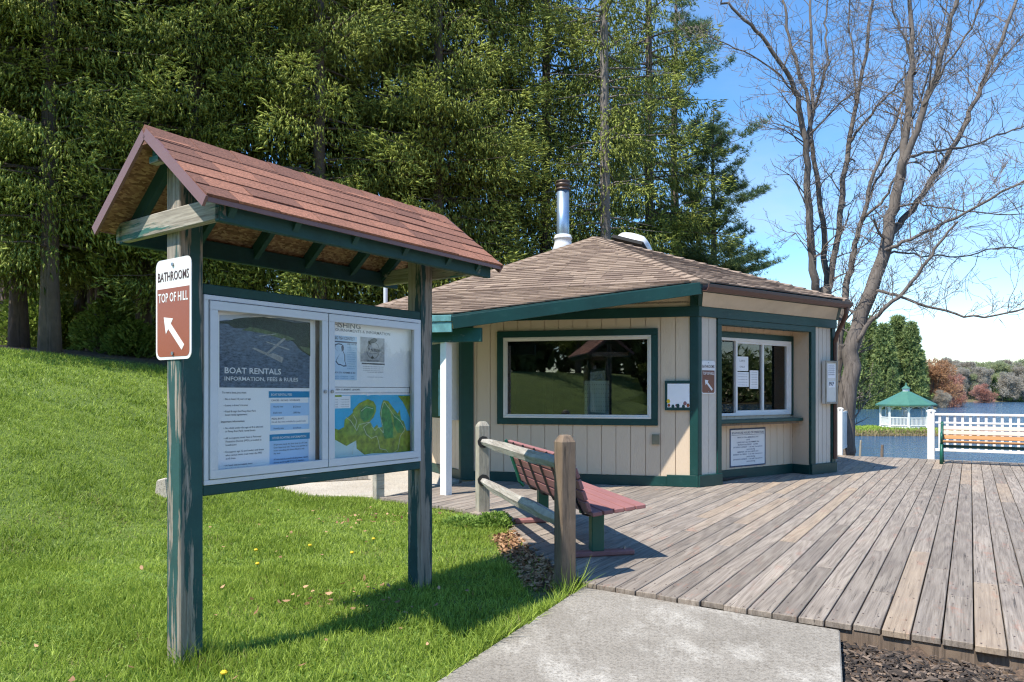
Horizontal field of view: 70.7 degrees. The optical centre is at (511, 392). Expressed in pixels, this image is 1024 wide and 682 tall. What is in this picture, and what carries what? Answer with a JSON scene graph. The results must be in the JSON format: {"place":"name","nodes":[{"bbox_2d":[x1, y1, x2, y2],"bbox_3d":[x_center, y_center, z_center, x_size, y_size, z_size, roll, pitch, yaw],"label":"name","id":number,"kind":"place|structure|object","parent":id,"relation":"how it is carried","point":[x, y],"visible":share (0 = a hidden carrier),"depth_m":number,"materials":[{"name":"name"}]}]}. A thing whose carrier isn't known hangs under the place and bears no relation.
{"place":"outdoors","nodes":[
{"label":"outdoors","id":0,"kind":"place"},
{"bbox_2d":[276,471,458,498],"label":"pavement","id":1,"kind":"structure","parent":0,"point":[395,483],"depth_m":11.57,"materials":[{"name":"concrete"}]},
{"bbox_2d":[321,476,367,481],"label":"patio kerb","id":2,"kind":"structure","parent":1,"relation":"on","point":[358,478],"depth_m":12.35,"materials":[{"name":"concrete"}]},
{"bbox_2d":[0,345,1023,681],"bbox_3d":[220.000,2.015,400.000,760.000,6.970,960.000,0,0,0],"label":"ground","id":3,"kind":"structure","parent":0,"point":[540,593],"depth_m":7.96,"materials":[{"name":"green plant"}]},
{"bbox_2d":[0,87,69,343],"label":"spruce tree","id":4,"kind":"object","parent":3,"relation":"on","point":[5,295],"depth_m":22.34,"materials":[{"name":"green plant"}]},
{"bbox_2d":[0,286,72,349],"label":"bush","id":5,"kind":"object","parent":3,"relation":"on","point":[33,312],"visible":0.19,"depth_m":21.03,"materials":[{"name":"green plant"}]},
{"bbox_2d":[30,292,84,350],"bbox_3d":[-13.624,-2.182,22.495,2.647,1.924,2.619,0,0,0],"label":"bush","id":6,"kind":"object","parent":3,"relation":"on","point":[70,310],"visible":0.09,"depth_m":21.73,"materials":[{"name":"green plant"}]},
{"bbox_2d":[0,0,139,309],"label":"spruce tree","id":7,"kind":"object","parent":3,"relation":"on","point":[22,61],"visible":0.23,"depth_m":16.87,"materials":[{"name":"green plant"}]},
{"bbox_2d":[6,59,160,350],"bbox_3d":[-13.255,-13.882,21.968,6.541,26.369,6.376,0,0,-28],"label":"spruce tree","id":8,"kind":"object","parent":3,"relation":"on","point":[81,301],"depth_m":21.90,"materials":[{"name":"green plant"}]},
{"bbox_2d":[0,0,168,347],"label":"spruce tree","id":9,"kind":"object","parent":3,"relation":"on","point":[18,326],"visible":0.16,"depth_m":17.80,"materials":[{"name":"green plant"}]},
{"bbox_2d":[0,3,181,350],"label":"spruce tree","id":10,"kind":"object","parent":3,"relation":"on","point":[101,288],"visible":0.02,"depth_m":19.85,"materials":[{"name":"green plant"}]},
{"bbox_2d":[26,9,175,350],"bbox_3d":[-12.489,-12.758,21.058,5.390,24.221,5.779,0,0,5],"label":"spruce tree","id":11,"kind":"object","parent":3,"relation":"on","point":[90,292],"visible":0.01,"depth_m":20.86,"materials":[{"name":"green plant"}]},
{"bbox_2d":[66,296,155,353],"bbox_3d":[-11.247,-1.893,20.496,2.473,1.752,2.452,0,0,0],"label":"bush","id":12,"kind":"object","parent":3,"relation":"on","point":[91,322],"visible":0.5,"depth_m":19.85,"materials":[{"name":"green plant"}]},
{"bbox_2d":[0,0,223,353],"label":"spruce tree","id":13,"kind":"object","parent":3,"relation":"on","point":[49,133],"visible":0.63,"depth_m":16.07,"materials":[{"name":"green plant"}]},
{"bbox_2d":[98,316,156,357],"bbox_3d":[-10.165,-1.440,19.414,1.654,1.195,1.663,0,0,0],"label":"bush","id":14,"kind":"object","parent":3,"relation":"on","point":[120,339],"visible":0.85,"depth_m":19.00,"materials":[{"name":"green plant"}]},
{"bbox_2d":[118,264,156,325],"bbox_3d":[-15.317,-5.116,30.834,3.687,8.481,3.523,0,0,-19],"label":"evergreen tree","id":15,"kind":"object","parent":3,"relation":"on","point":[134,299],"visible":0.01,"depth_m":30.45,"materials":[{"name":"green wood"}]},
{"bbox_2d":[25,0,275,357],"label":"spruce tree","id":16,"kind":"object","parent":3,"relation":"on","point":[147,317],"visible":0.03,"depth_m":19.09,"materials":[{"name":"green plant"}]},
{"bbox_2d":[155,478,166,497],"bbox_3d":[-4.430,1.246,9.200,0.203,0.324,0.175,0,0,0],"label":"marker stone","id":17,"kind":"object","parent":3,"relation":"on","point":[161,487],"visible":0.38,"depth_m":9.13,"materials":[{"name":"grey stone"}]},
{"bbox_2d":[15,0,340,327],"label":"spruce tree","id":18,"kind":"object","parent":3,"relation":"on","point":[160,100],"visible":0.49,"depth_m":17.13,"materials":[{"name":"green plant"}]},
{"bbox_2d":[111,9,247,322],"bbox_3d":[-12.049,-15.675,25.250,7.347,30.156,7.238,0,0,-34],"label":"spruce tree","id":19,"kind":"object","parent":3,"relation":"on","point":[134,289],"visible":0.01,"depth_m":24.81,"materials":[{"name":"green plant"}]},
{"bbox_2d":[129,0,391,295],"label":"spruce tree","id":20,"kind":"object","parent":3,"relation":"on","point":[284,160],"visible":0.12,"depth_m":18.75,"materials":[{"name":"green plant"}]},
{"bbox_2d":[0,455,520,681],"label":"dry thatch","id":21,"kind":"object","parent":3,"relation":"on","point":[238,586],"visible":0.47,"depth_m":6.20,"materials":[{"name":"beige plant"}]},
{"bbox_2d":[0,481,532,681],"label":"clover","id":22,"kind":"object","parent":3,"relation":"on","point":[262,603],"visible":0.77,"depth_m":5.53,"materials":[{"name":"green plant"}]},
{"bbox_2d":[92,124,502,666],"bbox_3d":[-1.276,0.145,4.942,1.195,3.209,2.495,0,0,36],"label":"information kiosk","id":23,"kind":"object","parent":3,"relation":"on","point":[172,195],"visible":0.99,"depth_m":4.38,"materials":[{"name":"paint"}]},
{"bbox_2d":[156,256,191,359],"bbox_3d":[-1.903,-0.468,4.050,0.366,0.567,0.012,0,0,36],"label":"bathroom sign","id":24,"kind":"object","parent":23,"relation":"attached to","point":[173,308],"visible":1,"depth_m":4.04,"materials":[{"name":"brown metal"}]},
{"bbox_2d":[218,311,314,468],"bbox_3d":[-1.540,-0.028,4.540,0.009,1.008,0.756,0,0,36],"label":"boat rental poster","id":25,"kind":"object","parent":23,"relation":"attached to","point":[266,389],"visible":0.98,"depth_m":4.53,"materials":[{"name":"white paper"}]},
{"bbox_2d":[209,300,327,479],"bbox_3d":[-1.495,-0.013,4.513,0.037,1.033,0.861,0,0,36],"label":"case door","id":26,"kind":"structure","parent":23,"relation":"in","point":[214,306],"depth_m":4.43,"materials":[{"name":"metal"}]},
{"bbox_2d":[335,335,356,379],"bbox_3d":[-1.171,-0.239,5.053,0.004,0.309,0.227,0,0,35],"label":"contest flyer","id":27,"kind":"object","parent":23,"relation":"attached to","point":[345,357],"visible":0.95,"depth_m":5.06,"materials":[{"name":"white paper"}]},
{"bbox_2d":[335,395,409,457],"bbox_3d":[-1.007,0.256,5.281,0.003,0.472,0.750,0,0,36],"label":"trail map","id":28,"kind":"object","parent":23,"relation":"attached to","point":[371,424],"visible":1,"depth_m":5.26,"materials":[{"name":"paper"}]},
{"bbox_2d":[335,322,411,450],"bbox_3d":[-1.002,-0.007,5.293,0.004,1.021,0.822,0,0,36],"label":"fishing poster","id":29,"kind":"object","parent":23,"relation":"attached to","point":[397,362],"visible":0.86,"depth_m":5.40,"materials":[{"name":"white paper"}]},
{"bbox_2d":[360,336,384,380],"bbox_3d":[-1.016,-0.241,5.268,0.003,0.317,0.241,0,0,36],"label":"fun fish flyer","id":30,"kind":"object","parent":29,"relation":"attached to","point":[372,364],"visible":1,"depth_m":5.26,"materials":[{"name":"white paper"}]},
{"bbox_2d":[328,314,418,466],"bbox_3d":[-0.984,-0.013,5.226,0.037,1.033,0.881,0,0,36],"label":"case door","id":31,"kind":"structure","parent":23,"relation":"in","point":[332,318],"depth_m":5.15,"materials":[{"name":"metal"}]},
{"bbox_2d":[166,0,437,305],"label":"spruce tree","id":32,"kind":"object","parent":3,"relation":"on","point":[317,286],"visible":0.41,"depth_m":17.98,"materials":[{"name":"green plant"}]},
{"bbox_2d":[34,507,577,681],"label":"fallen leaves","id":33,"kind":"object","parent":3,"relation":"on","point":[527,579],"visible":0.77,"depth_m":6.29,"materials":[{"name":"brown plant"}]},
{"bbox_2d":[269,0,422,302],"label":"spruce tree","id":34,"kind":"object","parent":3,"relation":"on","point":[325,4],"visible":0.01,"depth_m":25.22,"materials":[{"name":"green plant"}]},
{"bbox_2d":[373,474,383,500],"bbox_3d":[-1.916,1.140,10.364,0.130,1.120,0.130,0,0,-35],"label":"stub post","id":35,"kind":"object","parent":3,"relation":"on","point":[378,486],"depth_m":10.31,"materials":[{"name":"grey wood"}]},
{"bbox_2d":[283,0,500,305],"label":"spruce tree","id":36,"kind":"object","parent":3,"relation":"on","point":[369,301],"visible":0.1,"depth_m":20.69,"materials":[{"name":"green plant"}]},
{"bbox_2d":[323,0,559,305],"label":"spruce tree","id":37,"kind":"object","parent":3,"relation":"on","point":[486,143],"visible":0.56,"depth_m":19.34,"materials":[{"name":"green plant"}]},
{"bbox_2d":[441,513,493,528],"bbox_3d":[-0.494,1.489,8.391,0.669,0.157,0.658,0,0,0],"label":"weed clump","id":38,"kind":"object","parent":3,"relation":"on","point":[461,518],"visible":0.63,"depth_m":8.30,"materials":[{"name":"green plant"}]},
{"bbox_2d":[374,0,609,286],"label":"spruce tree","id":39,"kind":"object","parent":3,"relation":"on","point":[517,54],"visible":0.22,"depth_m":21.18,"materials":[{"name":"green plant"}]},
{"bbox_2d":[471,509,515,529],"bbox_3d":[-0.183,1.549,8.300,0.575,0.399,0.561,0,0,0],"label":"weed clump","id":40,"kind":"object","parent":3,"relation":"on","point":[497,518],"visible":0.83,"depth_m":8.19,"materials":[{"name":"green plant"}]},
{"bbox_2d":[475,421,575,591],"bbox_3d":[0.023,1.067,7.414,0.170,1.465,3.674,0,0,-13],"label":"rail fence","id":41,"kind":"object","parent":3,"relation":"on","point":[561,517],"visible":0.92,"depth_m":5.71,"materials":[{"name":"brown wood"}]},
{"bbox_2d":[457,0,646,254],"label":"spruce tree","id":42,"kind":"object","parent":3,"relation":"on","point":[547,74],"visible":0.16,"depth_m":23.27,"materials":[{"name":"green plant"}]},
{"bbox_2d":[524,0,695,254],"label":"spruce tree","id":43,"kind":"object","parent":3,"relation":"on","point":[607,188],"visible":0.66,"depth_m":21.22,"materials":[{"name":"green plant"}]},
{"bbox_2d":[377,179,852,494],"bbox_3d":[1.602,-1.728,15.897,9.318,6.855,11.267,0,0,0],"label":"boathouse","id":44,"kind":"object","parent":3,"relation":"on","point":[523,350],"visible":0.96,"depth_m":12.24,"materials":[{"name":"beige wood"}]},
{"bbox_2d":[497,328,657,425],"bbox_3d":[1.049,-0.245,11.906,2.667,1.561,0.085,0,0,14],"label":"window","id":45,"kind":"structure","parent":44,"relation":"in","point":[651,334],"depth_m":11.86,"materials":[{"name":"green paint"}]},
{"bbox_2d":[585,381,608,418],"bbox_3d":[1.489,0.624,12.674,0.432,1.652,0.022,0,0,14],"label":"pegboard","id":46,"kind":"object","parent":44,"relation":"in","point":[596,397],"visible":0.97,"depth_m":12.66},
{"bbox_2d":[652,434,658,444],"bbox_3d":[2.301,0.755,11.561,0.118,0.161,0.041,0,0,14],"label":"outlet box","id":47,"kind":"object","parent":44,"relation":"attached to","point":[655,438],"visible":1,"depth_m":11.54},
{"bbox_2d":[665,381,689,409],"bbox_3d":[2.632,0.052,11.470,0.396,0.472,0.054,0,0,14],"label":"notice box","id":48,"kind":"object","parent":44,"relation":"attached to","point":[677,395],"visible":1,"depth_m":11.45,"materials":[{"name":"white paper"}]},
{"bbox_2d":[702,361,714,393],"bbox_3d":[3.144,-0.240,11.556,0.330,0.529,0.012,0,0,-35],"label":"bathroom sign","id":49,"kind":"object","parent":44,"relation":"attached to","point":[708,377],"visible":1,"depth_m":11.56,"materials":[{"name":"brown metal"}]},
{"bbox_2d":[738,356,747,370],"bbox_3d":[4.043,-0.500,12.676,0.331,0.252,0.004,0,0,-35],"label":"paper notice","id":50,"kind":"object","parent":44,"relation":"attached to","point":[742,363],"visible":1,"depth_m":12.68,"materials":[{"name":"grey paper"}]},
{"bbox_2d":[738,372,748,386],"bbox_3d":[4.054,-0.226,12.684,0.332,0.261,0.003,0,0,-35],"label":"paper notice","id":51,"kind":"object","parent":44,"relation":"attached to","point":[743,379],"visible":1,"depth_m":12.70,"materials":[{"name":"grey paper"}]},
{"bbox_2d":[730,427,765,467],"bbox_3d":[4.157,0.965,12.718,0.998,0.672,0.010,0,0,-35],"label":"hours sign","id":52,"kind":"object","parent":44,"relation":"attached to","point":[747,446],"visible":1,"depth_m":12.71,"materials":[{"name":"white paper"}]},
{"bbox_2d":[750,370,757,388],"bbox_3d":[4.312,-0.226,12.865,0.242,0.327,0.003,0,0,-35],"label":"paper notice","id":53,"kind":"object","parent":44,"relation":"attached to","point":[753,379],"visible":1,"depth_m":12.86,"materials":[{"name":"grey paper"}]},
{"bbox_2d":[722,331,793,415],"bbox_3d":[4.243,-0.305,12.811,2.414,1.470,0.095,0,0,-35],"label":"service window","id":54,"kind":"structure","parent":44,"relation":"in","point":[772,356],"depth_m":12.96,"materials":[{"name":"white paint"}]},
{"bbox_2d":[822,361,837,403],"bbox_3d":[5.923,-0.185,13.440,0.395,0.797,0.075,0,0,-35],"label":"display case","id":55,"kind":"object","parent":44,"relation":"attached to","point":[829,382],"visible":1,"depth_m":13.39,"materials":[{"name":"white plastic"}]},
{"bbox_2d":[556,0,747,261],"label":"spruce tree","id":56,"kind":"object","parent":3,"relation":"on","point":[672,225],"visible":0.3,"depth_m":26.68,"materials":[{"name":"green plant"}]},
{"bbox_2d":[581,0,777,266],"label":"pine tree","id":57,"kind":"object","parent":3,"relation":"on","point":[764,188],"visible":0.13,"depth_m":30.12,"materials":[{"name":"green plant"}]},
{"bbox_2d":[380,455,1023,674],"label":"deck","id":58,"kind":"structure","parent":3,"relation":"on","point":[846,548],"depth_m":6.98,"materials":[{"name":"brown wood"}]},
{"bbox_2d":[504,439,645,557],"bbox_3d":[0.551,1.027,7.475,0.759,0.946,2.360,0,0,-14],"label":"slatted bench","id":59,"kind":"object","parent":58,"relation":"on","point":[595,504],"visible":0.77,"depth_m":6.77,"materials":[{"name":"red wood"}]},
{"bbox_2d":[838,407,846,454],"bbox_3d":[8.515,1.083,18.404,0.167,1.435,2.368,0,0,32],"label":"vinyl panel","id":60,"kind":"object","parent":58,"relation":"on","point":[842,429],"visible":0.41,"depth_m":17.43,"materials":[{"name":"white paint"}]},
{"bbox_2d":[926,409,1023,458],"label":"deck railing","id":61,"kind":"object","parent":58,"relation":"on","point":[931,422],"visible":0.81,"depth_m":15.94,"materials":[{"name":"white paint"}]},
{"bbox_2d":[939,422,1023,463],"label":"lakeside bench","id":62,"kind":"object","parent":58,"relation":"on","point":[988,433],"visible":1,"depth_m":15.07,"materials":[{"name":"orange wood"}]},
{"bbox_2d":[654,107,789,282],"bbox_3d":[8.428,-4.991,29.312,7.147,12.988,6.920,0,0,-23],"label":"pine tree","id":63,"kind":"object","parent":3,"relation":"on","point":[738,263],"visible":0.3,"depth_m":28.14,"materials":[{"name":"green plant"}]},
{"bbox_2d":[675,0,954,293],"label":"bare tree","id":64,"kind":"object","parent":3,"relation":"on","point":[807,136],"visible":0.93,"depth_m":19.74,"materials":[{"name":"grey plant"}]},
{"bbox_2d":[841,322,850,376],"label":"pine tree","id":65,"kind":"object","parent":3,"relation":"on","point":[847,325],"visible":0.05,"depth_m":158.92,"materials":[{"name":"green plant"}]},
{"bbox_2d":[842,339,869,408],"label":"pine tree","id":66,"kind":"object","parent":3,"relation":"on","point":[866,371],"visible":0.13,"depth_m":150.60,"materials":[{"name":"green plant"}]},
{"bbox_2d":[862,315,879,386],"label":"pine tree","id":67,"kind":"object","parent":3,"relation":"on","point":[870,333],"visible":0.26,"depth_m":156.68,"materials":[{"name":"green plant"}]},
{"bbox_2d":[864,364,886,408],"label":"pine tree","id":68,"kind":"object","parent":3,"relation":"on","point":[874,390],"visible":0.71,"depth_m":148.34,"materials":[{"name":"green plant"}]},
{"bbox_2d":[867,321,903,399],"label":"pine tree","id":69,"kind":"object","parent":3,"relation":"on","point":[885,354],"visible":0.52,"depth_m":152.87,"materials":[{"name":"green plant"}]},
{"bbox_2d":[884,366,901,409],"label":"pine tree","id":70,"kind":"object","parent":3,"relation":"on","point":[892,388],"visible":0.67,"depth_m":147.48,"materials":[{"name":"green plant"}]},
{"bbox_2d":[888,313,908,388],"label":"pine tree","id":71,"kind":"object","parent":3,"relation":"on","point":[897,322],"visible":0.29,"depth_m":159.02,"materials":[{"name":"green plant"}]},
{"bbox_2d":[855,425,967,433],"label":"grass","id":72,"kind":"structure","parent":3,"relation":"on","point":[866,427],"depth_m":62.22,"materials":[{"name":"green plant"}]},
{"bbox_2d":[896,320,929,407],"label":"pine tree","id":73,"kind":"object","parent":3,"relation":"on","point":[913,378],"visible":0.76,"depth_m":154.85,"materials":[{"name":"green plant"}]},
{"bbox_2d":[813,0,1023,455],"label":"bare tree","id":74,"kind":"object","parent":3,"relation":"on","point":[849,361],"visible":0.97,"depth_m":18.56,"materials":[{"name":"grey plant"}]},
{"bbox_2d":[855,429,984,435],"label":"reeds","id":75,"kind":"object","parent":3,"relation":"on","point":[909,433],"visible":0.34,"depth_m":58.41,"materials":[{"name":"green plant"}]},
{"bbox_2d":[916,350,934,400],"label":"pine tree","id":76,"kind":"object","parent":3,"relation":"on","point":[927,376],"visible":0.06,"depth_m":163.96,"materials":[{"name":"green plant"}]},
{"bbox_2d":[840,640,1022,681],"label":"mulch chips","id":77,"kind":"object","parent":3,"relation":"on","point":[972,673],"visible":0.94,"depth_m":4.20,"materials":[{"name":"brown wood"}]},
{"bbox_2d":[930,390,952,407],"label":"budding tree","id":78,"kind":"object","parent":3,"relation":"on","point":[940,397],"visible":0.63,"depth_m":162.36,"materials":[{"name":"grey plant"}]},
{"bbox_2d":[925,357,965,406],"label":"budding tree","id":79,"kind":"object","parent":3,"relation":"on","point":[937,369],"visible":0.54,"depth_m":166.29,"materials":[{"name":"brown plant"}]},
{"bbox_2d":[940,355,960,364],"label":"tree","id":80,"kind":"object","parent":3,"relation":"on","point":[955,361],"visible":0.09,"depth_m":289.72,"materials":[{"name":"grey plant"}]},
{"bbox_2d":[935,372,966,406],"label":"budding tree","id":81,"kind":"object","parent":3,"relation":"on","point":[960,377],"visible":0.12,"depth_m":173.81,"materials":[{"name":"brown plant"}]},
{"bbox_2d":[949,388,967,405],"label":"budding tree","id":82,"kind":"object","parent":3,"relation":"on","point":[962,399],"visible":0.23,"depth_m":179.70,"materials":[{"name":"brown plant"}]},
{"bbox_2d":[953,367,970,393],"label":"tree","id":83,"kind":"object","parent":3,"relation":"on","point":[963,371],"visible":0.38,"depth_m":259.74,"materials":[{"name":"grey plant"}]},
{"bbox_2d":[954,360,976,396],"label":"tree","id":84,"kind":"object","parent":3,"relation":"on","point":[971,365],"visible":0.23,"depth_m":274.87,"materials":[{"name":"grey plant"}]},
{"bbox_2d":[962,375,977,395],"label":"tree","id":85,"kind":"object","parent":3,"relation":"on","point":[967,385],"visible":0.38,"depth_m":259.99,"materials":[{"name":"grey plant"}]},
{"bbox_2d":[966,373,978,398],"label":"tree","id":86,"kind":"object","parent":3,"relation":"on","point":[973,376],"visible":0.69,"depth_m":260.55,"materials":[{"name":"green plant"}]},
{"bbox_2d":[969,372,990,398],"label":"tree","id":87,"kind":"object","parent":3,"relation":"on","point":[982,379],"visible":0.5,"depth_m":260.57,"materials":[{"name":"grey plant"}]},
{"bbox_2d":[973,366,994,390],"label":"tree","id":88,"kind":"object","parent":3,"relation":"on","point":[984,371],"visible":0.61,"depth_m":260.37,"materials":[{"name":"grey plant"}]},
{"bbox_2d":[969,383,999,402],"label":"budding tree","id":89,"kind":"object","parent":3,"relation":"on","point":[981,391],"visible":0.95,"depth_m":235.29,"materials":[{"name":"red plant"}]},
{"bbox_2d":[977,365,1000,379],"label":"tree","id":90,"kind":"object","parent":3,"relation":"on","point":[993,375],"visible":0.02,"depth_m":272.70,"materials":[{"name":"green plant"}]},
{"bbox_2d":[985,360,1005,381],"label":"tree","id":91,"kind":"object","parent":3,"relation":"on","point":[996,367],"visible":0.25,"depth_m":274.32,"materials":[{"name":"green plant"}]},
{"bbox_2d":[991,377,999,399],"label":"pine tree","id":92,"kind":"object","parent":3,"relation":"on","point":[995,379],"visible":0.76,"depth_m":261.53,"materials":[{"name":"green plant"}]},
{"bbox_2d":[992,358,1013,364],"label":"tree","id":93,"kind":"object","parent":3,"relation":"on","point":[1007,361],"visible":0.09,"depth_m":289.72,"materials":[{"name":"grey plant"}]},
{"bbox_2d":[994,364,1013,397],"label":"tree","id":94,"kind":"object","parent":3,"relation":"on","point":[1005,369],"visible":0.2,"depth_m":274.16,"materials":[{"name":"green plant"}]},
{"bbox_2d":[992,371,1016,400],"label":"tree","id":95,"kind":"object","parent":3,"relation":"on","point":[1003,388],"visible":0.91,"depth_m":260.80,"materials":[{"name":"grey plant"}]},
{"bbox_2d":[1001,384,1012,401],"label":"pine tree","id":96,"kind":"object","parent":3,"relation":"on","point":[1010,399],"visible":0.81,"depth_m":261.39,"materials":[{"name":"green plant"}]},
{"bbox_2d":[997,372,1023,401],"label":"tree","id":97,"kind":"object","parent":3,"relation":"on","point":[1015,387],"visible":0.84,"depth_m":260.02,"materials":[{"name":"grey plant"}]},
{"bbox_2d":[1000,362,1023,379],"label":"tree","id":98,"kind":"object","parent":3,"relation":"on","point":[1019,372],"visible":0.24,"depth_m":273.78,"materials":[{"name":"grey plant"}]},
{"bbox_2d":[1005,364,1023,377],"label":"tree","id":99,"kind":"object","parent":3,"relation":"on","point":[1016,369],"visible":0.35,"depth_m":273.40,"materials":[{"name":"grey plant"}]},
{"bbox_2d":[1013,384,1023,401],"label":"pine tree","id":100,"kind":"object","parent":3,"relation":"on","point":[1020,399],"visible":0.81,"depth_m":261.38,"materials":[{"name":"green plant"}]},
{"bbox_2d":[1017,377,1023,398],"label":"tree","id":101,"kind":"object","parent":3,"relation":"on","point":[1022,393],"visible":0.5,"depth_m":261.10,"materials":[{"name":"grey plant"}]},
{"bbox_2d":[66,0,1023,363],"label":"sky","id":102,"kind":"structure","parent":0,"point":[984,340],"materials":[{"name":"blue"}]},
{"bbox_2d":[438,587,842,681],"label":"path","id":103,"kind":"structure","parent":0,"point":[583,634],"depth_m":4.34,"materials":[{"name":"concrete"}]},
{"bbox_2d":[855,402,1023,462],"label":"water","id":104,"kind":"structure","parent":0,"point":[905,446],"depth_m":54.64,"materials":[{"name":"blue liquid"}]},
{"bbox_2d":[880,445,883,456],"bbox_3d":[19.477,3.559,38.001,0.154,1.598,0.148,0,0,-23],"label":"mooring post","id":105,"kind":"object","parent":104,"relation":"in","point":[882,451],"visible":0.57,"depth_m":37.94,"materials":[{"name":"grey wood"}]},
{"bbox_2d":[875,383,937,428],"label":"gazebo","id":106,"kind":"object","parent":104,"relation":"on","point":[906,397],"visible":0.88,"depth_m":64.95,"materials":[{"name":"white paint"}]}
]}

